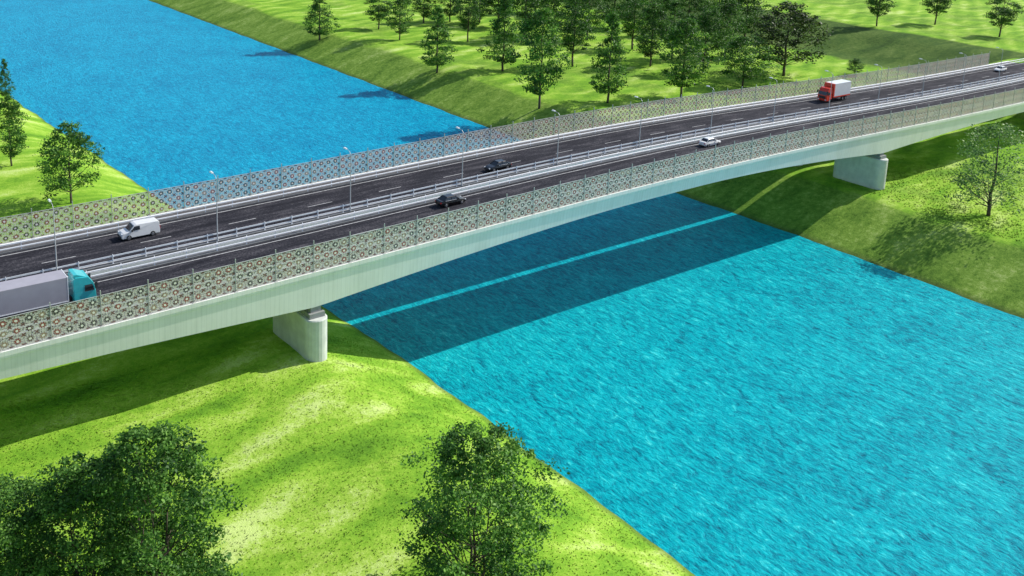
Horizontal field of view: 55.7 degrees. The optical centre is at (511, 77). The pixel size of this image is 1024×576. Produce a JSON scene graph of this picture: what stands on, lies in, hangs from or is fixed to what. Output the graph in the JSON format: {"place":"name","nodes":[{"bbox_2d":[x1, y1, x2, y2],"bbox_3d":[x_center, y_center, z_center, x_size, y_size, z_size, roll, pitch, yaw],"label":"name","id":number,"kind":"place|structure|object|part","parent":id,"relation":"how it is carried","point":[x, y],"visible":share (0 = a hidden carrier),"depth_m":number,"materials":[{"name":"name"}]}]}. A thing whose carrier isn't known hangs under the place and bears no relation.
{"place":"outdoors","nodes":[
{"label":"outdoors","id":0,"kind":"place"},
{"bbox_2d":[0,0,1023,575],"bbox_3d":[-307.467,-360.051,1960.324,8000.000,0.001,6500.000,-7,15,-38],"label":"water","id":1,"kind":"structure","parent":0,"point":[696,388],"depth_m":145.65,"materials":[{"name":"blue liquid"}]},
{"bbox_2d":[0,0,1023,575],"bbox_3d":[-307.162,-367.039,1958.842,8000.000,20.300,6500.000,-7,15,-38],"label":"ground","id":2,"kind":"structure","parent":0,"point":[962,254],"depth_m":165.26,"materials":[{"name":"green plant"}]},
{"bbox_2d":[0,58,15,96],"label":"tree","id":3,"kind":"object","parent":2,"relation":"on","point":[4,74],"visible":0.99,"depth_m":259.44,"materials":[{"name":"green plant"}]},
{"bbox_2d":[0,95,30,165],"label":"tree","id":4,"kind":"object","parent":2,"relation":"on","point":[12,108],"visible":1,"depth_m":189.56,"materials":[{"name":"green plant"}]},
{"bbox_2d":[0,471,88,575],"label":"tree","id":5,"kind":"object","parent":2,"relation":"on","point":[15,549],"visible":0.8,"depth_m":75.59,"materials":[{"name":"green plant"}]},
{"bbox_2d":[32,120,104,202],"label":"tree","id":6,"kind":"object","parent":2,"relation":"on","point":[78,143],"visible":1,"depth_m":171.10,"materials":[{"name":"green plant"}]},
{"bbox_2d":[0,450,177,575],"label":"tree","id":7,"kind":"object","parent":2,"relation":"on","point":[76,481],"visible":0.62,"depth_m":76.24,"materials":[{"name":"green plant"}]},
{"bbox_2d":[64,420,247,575],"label":"tree","id":8,"kind":"object","parent":2,"relation":"on","point":[139,493],"visible":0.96,"depth_m":76.86,"materials":[{"name":"green plant"}]},
{"bbox_2d":[302,0,341,39],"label":"tree","id":9,"kind":"object","parent":2,"relation":"on","point":[315,7],"visible":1,"depth_m":352.70,"materials":[{"name":"green plant"}]},
{"bbox_2d":[363,0,393,28],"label":"tree","id":10,"kind":"object","parent":2,"relation":"on","point":[376,8],"visible":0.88,"depth_m":369.40,"materials":[{"name":"green plant"}]},
{"bbox_2d":[378,0,416,39],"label":"tree","id":11,"kind":"object","parent":2,"relation":"on","point":[402,8],"visible":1,"depth_m":348.62,"materials":[{"name":"green plant"}]},
{"bbox_2d":[410,0,444,22],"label":"tree","id":12,"kind":"object","parent":2,"relation":"on","point":[425,13],"visible":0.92,"depth_m":389.99,"materials":[{"name":"green plant"}]},
{"bbox_2d":[418,6,457,72],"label":"tree","id":13,"kind":"object","parent":2,"relation":"on","point":[444,35],"visible":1,"depth_m":299.05,"materials":[{"name":"green plant"}]},
{"bbox_2d":[433,0,463,21],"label":"tree","id":14,"kind":"object","parent":2,"relation":"on","point":[450,5],"visible":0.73,"depth_m":395.59,"materials":[{"name":"green plant"}]},
{"bbox_2d":[450,0,482,41],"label":"tree","id":15,"kind":"object","parent":2,"relation":"on","point":[473,8],"visible":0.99,"depth_m":351.91,"materials":[{"name":"green plant"}]},
{"bbox_2d":[468,0,492,22],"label":"tree","id":16,"kind":"object","parent":2,"relation":"on","point":[482,10],"visible":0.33,"depth_m":394.01,"materials":[{"name":"green plant"}]},
{"bbox_2d":[394,420,569,575],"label":"tree","id":17,"kind":"object","parent":2,"relation":"on","point":[503,535],"visible":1,"depth_m":80.92,"materials":[{"name":"green plant"}]},
{"bbox_2d":[478,0,515,18],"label":"tree","id":18,"kind":"object","parent":2,"relation":"on","point":[491,3],"visible":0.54,"depth_m":384.75,"materials":[{"name":"green plant"}]},
{"bbox_2d":[476,0,522,70],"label":"tree","id":19,"kind":"object","parent":2,"relation":"on","point":[497,22],"visible":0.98,"depth_m":300.90,"materials":[{"name":"green plant"}]},
{"bbox_2d":[0,61,1023,378],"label":"road bridge","id":20,"kind":"structure","parent":2,"relation":"on","point":[294,309],"depth_m":130.58,"materials":[{"name":"concrete"}]},
{"bbox_2d":[48,199,57,270],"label":"street lamp","id":21,"kind":"object","parent":20,"relation":"on","point":[49,200],"visible":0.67,"depth_m":115.04,"materials":[{"name":"metal"}]},
{"bbox_2d":[210,171,218,240],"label":"street lamp","id":22,"kind":"object","parent":20,"relation":"on","point":[211,172],"visible":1,"depth_m":127.17,"materials":[{"name":"metal"}]},
{"bbox_2d":[343,147,350,210],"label":"street lamp","id":23,"kind":"object","parent":20,"relation":"on","point":[350,178],"visible":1,"depth_m":139.29,"materials":[{"name":"metal"}]},
{"bbox_2d":[456,127,463,185],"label":"street lamp","id":24,"kind":"object","parent":20,"relation":"on","point":[462,158],"visible":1,"depth_m":151.52,"materials":[{"name":"metal"}]},
{"bbox_2d":[0,53,989,243],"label":"noise barrier","id":25,"kind":"object","parent":20,"relation":"on","point":[962,61],"visible":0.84,"depth_m":161.33,"materials":[{"name":"metal"}]},
{"bbox_2d":[0,62,1012,252],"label":"walkway","id":26,"kind":"structure","parent":20,"relation":"on","point":[172,214],"depth_m":159.10,"materials":[{"name":"concrete"}]},
{"bbox_2d":[0,101,1019,348],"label":"walkway","id":27,"kind":"structure","parent":20,"relation":"on","point":[394,247],"depth_m":123.99,"materials":[{"name":"concrete"}]},
{"bbox_2d":[0,96,1022,337],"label":"guardrail","id":28,"kind":"object","parent":20,"relation":"on","point":[418,233],"visible":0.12,"depth_m":127.07,"materials":[{"name":"white metal"}]},
{"bbox_2d":[0,88,1023,352],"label":"noise barrier","id":29,"kind":"object","parent":20,"relation":"on","point":[528,200],"visible":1,"depth_m":128.78,"materials":[{"name":"metal"}]},
{"bbox_2d":[0,72,1023,280],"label":"guardrail","id":30,"kind":"object","parent":20,"relation":"on","point":[413,193],"visible":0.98,"depth_m":149.14,"materials":[{"name":"white metal"}]},
{"bbox_2d":[0,58,1023,250],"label":"guardrail","id":31,"kind":"object","parent":20,"relation":"on","point":[438,158],"visible":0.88,"depth_m":159.60,"materials":[{"name":"white metal"}]},
{"bbox_2d":[67,77,1021,275],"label":"walkway","id":32,"kind":"structure","parent":20,"relation":"on","point":[491,180],"depth_m":151.38,"materials":[{"name":"concrete"}]},
{"bbox_2d":[67,77,1023,276],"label":"guardrail","id":33,"kind":"object","parent":20,"relation":"on","point":[489,185],"visible":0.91,"depth_m":149.78,"materials":[{"name":"white metal"}]},
{"bbox_2d":[551,110,559,163],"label":"street lamp","id":34,"kind":"object","parent":20,"relation":"on","point":[558,137],"visible":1,"depth_m":163.53,"materials":[{"name":"metal"}]},
{"bbox_2d":[91,80,1022,277],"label":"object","id":35,"kind":"structure","parent":20,"relation":"on","point":[472,190],"depth_m":146.24,"materials":[{"name":"concrete"}]},
{"bbox_2d":[634,96,642,146],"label":"street lamp","id":36,"kind":"object","parent":20,"relation":"on","point":[640,122],"visible":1,"depth_m":175.76,"materials":[{"name":"metal"}]},
{"bbox_2d":[706,85,713,132],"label":"street lamp","id":37,"kind":"object","parent":20,"relation":"on","point":[712,109],"visible":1,"depth_m":187.93,"materials":[{"name":"metal"}]},
{"bbox_2d":[769,77,776,121],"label":"street lamp","id":38,"kind":"object","parent":20,"relation":"on","point":[775,100],"visible":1,"depth_m":200.25,"materials":[{"name":"metal"}]},
{"bbox_2d":[825,70,832,112],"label":"street lamp","id":39,"kind":"object","parent":20,"relation":"on","point":[830,91],"visible":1,"depth_m":212.39,"materials":[{"name":"metal"}]},
{"bbox_2d":[500,0,546,38],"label":"tree","id":40,"kind":"object","parent":2,"relation":"on","point":[525,7],"visible":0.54,"depth_m":359.30,"materials":[{"name":"green plant"}]},
{"bbox_2d":[507,7,576,108],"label":"tree","id":41,"kind":"object","parent":2,"relation":"on","point":[538,22],"visible":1,"depth_m":258.47,"materials":[{"name":"green plant"}]},
{"bbox_2d":[535,0,574,25],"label":"tree","id":42,"kind":"object","parent":2,"relation":"on","point":[554,7],"visible":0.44,"depth_m":371.93,"materials":[{"name":"green plant"}]},
{"bbox_2d":[550,0,597,66],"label":"tree","id":43,"kind":"object","parent":2,"relation":"on","point":[568,40],"visible":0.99,"depth_m":312.08,"materials":[{"name":"green plant"}]},
{"bbox_2d":[560,0,591,12],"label":"tree","id":44,"kind":"object","parent":2,"relation":"on","point":[566,1],"visible":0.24,"depth_m":425.75,"materials":[{"name":"green plant"}]},
{"bbox_2d":[568,0,619,38],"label":"tree","id":45,"kind":"object","parent":2,"relation":"on","point":[595,16],"visible":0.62,"depth_m":362.35,"materials":[{"name":"green plant"}]},
{"bbox_2d":[588,11,630,102],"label":"tree","id":46,"kind":"object","parent":2,"relation":"on","point":[615,41],"visible":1,"depth_m":264.72,"materials":[{"name":"green plant"}]},
{"bbox_2d":[593,0,638,21],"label":"tree","id":47,"kind":"object","parent":2,"relation":"on","point":[616,7],"visible":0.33,"depth_m":393.42,"materials":[{"name":"green plant"}]},
{"bbox_2d":[614,0,650,49],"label":"tree","id":48,"kind":"object","parent":2,"relation":"on","point":[628,26],"visible":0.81,"depth_m":349.17,"materials":[{"name":"green plant"}]},
{"bbox_2d":[623,0,660,11],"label":"tree","id":49,"kind":"object","parent":2,"relation":"on","point":[644,4],"visible":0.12,"depth_m":431.25,"materials":[{"name":"green plant"}]},
{"bbox_2d":[631,2,674,66],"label":"tree","id":50,"kind":"object","parent":2,"relation":"on","point":[650,18],"visible":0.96,"depth_m":317.84,"materials":[{"name":"green plant"}]},
{"bbox_2d":[644,0,678,27],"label":"tree","id":51,"kind":"object","parent":2,"relation":"on","point":[664,3],"visible":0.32,"depth_m":381.57,"materials":[{"name":"green plant"}]},
{"bbox_2d":[656,0,694,58],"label":"tree","id":52,"kind":"object","parent":2,"relation":"on","point":[674,9],"visible":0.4,"depth_m":332.24,"materials":[{"name":"green plant"}]},
{"bbox_2d":[656,18,725,96],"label":"tree","id":53,"kind":"object","parent":2,"relation":"on","point":[675,34],"visible":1,"depth_m":274.28,"materials":[{"name":"green plant"}]},
{"bbox_2d":[669,0,717,20],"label":"tree","id":54,"kind":"object","parent":2,"relation":"on","point":[695,7],"visible":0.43,"depth_m":401.46,"materials":[{"name":"green plant"}]},
{"bbox_2d":[683,6,736,69],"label":"tree","id":55,"kind":"object","parent":2,"relation":"on","point":[706,19],"visible":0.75,"depth_m":310.94,"materials":[{"name":"green plant"}]},
{"bbox_2d":[691,0,740,17],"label":"tree","id":56,"kind":"object","parent":2,"relation":"on","point":[713,5],"visible":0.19,"depth_m":419.86,"materials":[{"name":"green plant"}]},
{"bbox_2d":[707,0,751,53],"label":"tree","id":57,"kind":"object","parent":2,"relation":"on","point":[731,6],"visible":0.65,"depth_m":339.06,"materials":[{"name":"green plant"}]},
{"bbox_2d":[716,34,784,86],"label":"tree","id":58,"kind":"object","parent":2,"relation":"on","point":[738,43],"visible":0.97,"depth_m":292.50,"materials":[{"name":"green plant"}]},
{"bbox_2d":[720,0,785,36],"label":"tree","id":59,"kind":"object","parent":2,"relation":"on","point":[753,9],"visible":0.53,"depth_m":378.17,"materials":[{"name":"green plant"}]},
{"bbox_2d":[745,0,833,75],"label":"tree","id":60,"kind":"object","parent":2,"relation":"on","point":[801,20],"visible":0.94,"depth_m":311.52,"materials":[{"name":"green plant"}]},
{"bbox_2d":[846,58,865,73],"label":"bush","id":61,"kind":"object","parent":2,"relation":"on","point":[859,65],"visible":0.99,"depth_m":321.29,"materials":[{"name":"green plant"}]},
{"bbox_2d":[866,0,897,25],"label":"tree","id":62,"kind":"object","parent":2,"relation":"on","point":[879,7],"visible":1,"depth_m":399.56,"materials":[{"name":"green plant"}]},
{"bbox_2d":[919,0,955,24],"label":"tree","id":63,"kind":"object","parent":2,"relation":"on","point":[940,7],"visible":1,"depth_m":412.30,"materials":[{"name":"green plant"}]},
{"bbox_2d":[939,118,1023,215],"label":"tree","id":64,"kind":"object","parent":2,"relation":"on","point":[969,178],"visible":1,"depth_m":185.77,"materials":[{"name":"green plant"}]},
{"bbox_2d":[983,0,1023,36],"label":"tree","id":65,"kind":"object","parent":2,"relation":"on","point":[1006,11],"visible":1,"depth_m":385.90,"materials":[{"name":"green plant"}]},
{"bbox_2d":[0,63,1023,281],"bbox_3d":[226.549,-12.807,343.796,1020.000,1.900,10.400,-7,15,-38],"label":"road","id":66,"kind":"structure","parent":0,"point":[22,262],"depth_m":152.56,"materials":[{"name":"grey asphalt"}]},
{"bbox_2d":[117,217,159,240],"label":"van","id":67,"kind":"object","parent":66,"relation":"on","point":[137,228],"visible":1,"depth_m":128.47,"materials":[{"name":"white paint"}]},
{"bbox_2d":[484,159,511,171],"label":"car","id":68,"kind":"object","parent":66,"relation":"on","point":[495,165],"visible":0.94,"depth_m":160.41,"materials":[{"name":"black paint"}]},
{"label":"window","id":69,"kind":"part","parent":68,"relation":"part of","materials":[{"name":"black glass"}]},
{"bbox_2d":[0,63,1022,271],"bbox_3d":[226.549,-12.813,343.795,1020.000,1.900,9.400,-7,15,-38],"label":"edge line","id":70,"kind":"object","parent":66,"relation":"on","point":[458,184],"visible":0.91,"depth_m":154.79,"materials":[{"name":"paint"}]},
{"bbox_2d":[45,69,1023,262],"bbox_3d":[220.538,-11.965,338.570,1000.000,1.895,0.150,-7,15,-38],"label":"lane line","id":71,"kind":"object","parent":66,"relation":"on","point":[447,176],"visible":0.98,"depth_m":149.81,"materials":[{"name":"paint"}]},
{"bbox_2d":[817,79,850,102],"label":"truck","id":72,"kind":"object","parent":66,"relation":"on","point":[840,88],"visible":0.94,"depth_m":225.23,"materials":[{"name":"white paint"}]},
{"bbox_2d":[994,66,1006,71],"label":"car","id":73,"kind":"object","parent":66,"relation":"on","point":[1003,68],"visible":0.98,"depth_m":277.41,"materials":[{"name":"white paint"}]},
{"bbox_2d":[0,82,1023,335],"bbox_3d":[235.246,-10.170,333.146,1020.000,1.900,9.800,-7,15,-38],"label":"road","id":74,"kind":"structure","parent":0,"point":[248,252],"depth_m":140.08,"materials":[{"name":"grey asphalt"}]},
{"bbox_2d":[0,269,97,318],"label":"lorry","id":75,"kind":"object","parent":74,"relation":"on","point":[31,293],"visible":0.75,"depth_m":105.73,"materials":[{"name":"white metal"}]},
{"bbox_2d":[435,193,465,207],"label":"car","id":76,"kind":"object","parent":74,"relation":"on","point":[445,200],"visible":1,"depth_m":143.40,"materials":[{"name":"black paint"}]},
{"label":"window","id":77,"kind":"part","parent":76,"relation":"part of","materials":[{"name":"black glass"}]},
{"bbox_2d":[3,83,1019,337],"bbox_3d":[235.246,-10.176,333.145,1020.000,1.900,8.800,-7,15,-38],"label":"edge line","id":78,"kind":"object","parent":74,"relation":"on","point":[485,191],"visible":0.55,"depth_m":141.39,"materials":[{"name":"paint"}]},
{"bbox_2d":[699,137,720,146],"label":"car","id":79,"kind":"object","parent":74,"relation":"on","point":[707,141],"visible":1,"depth_m":179.25,"materials":[{"name":"white paint"}]},
{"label":"window","id":80,"kind":"part","parent":79,"relation":"part of","materials":[{"name":"black glass"}]}
]}

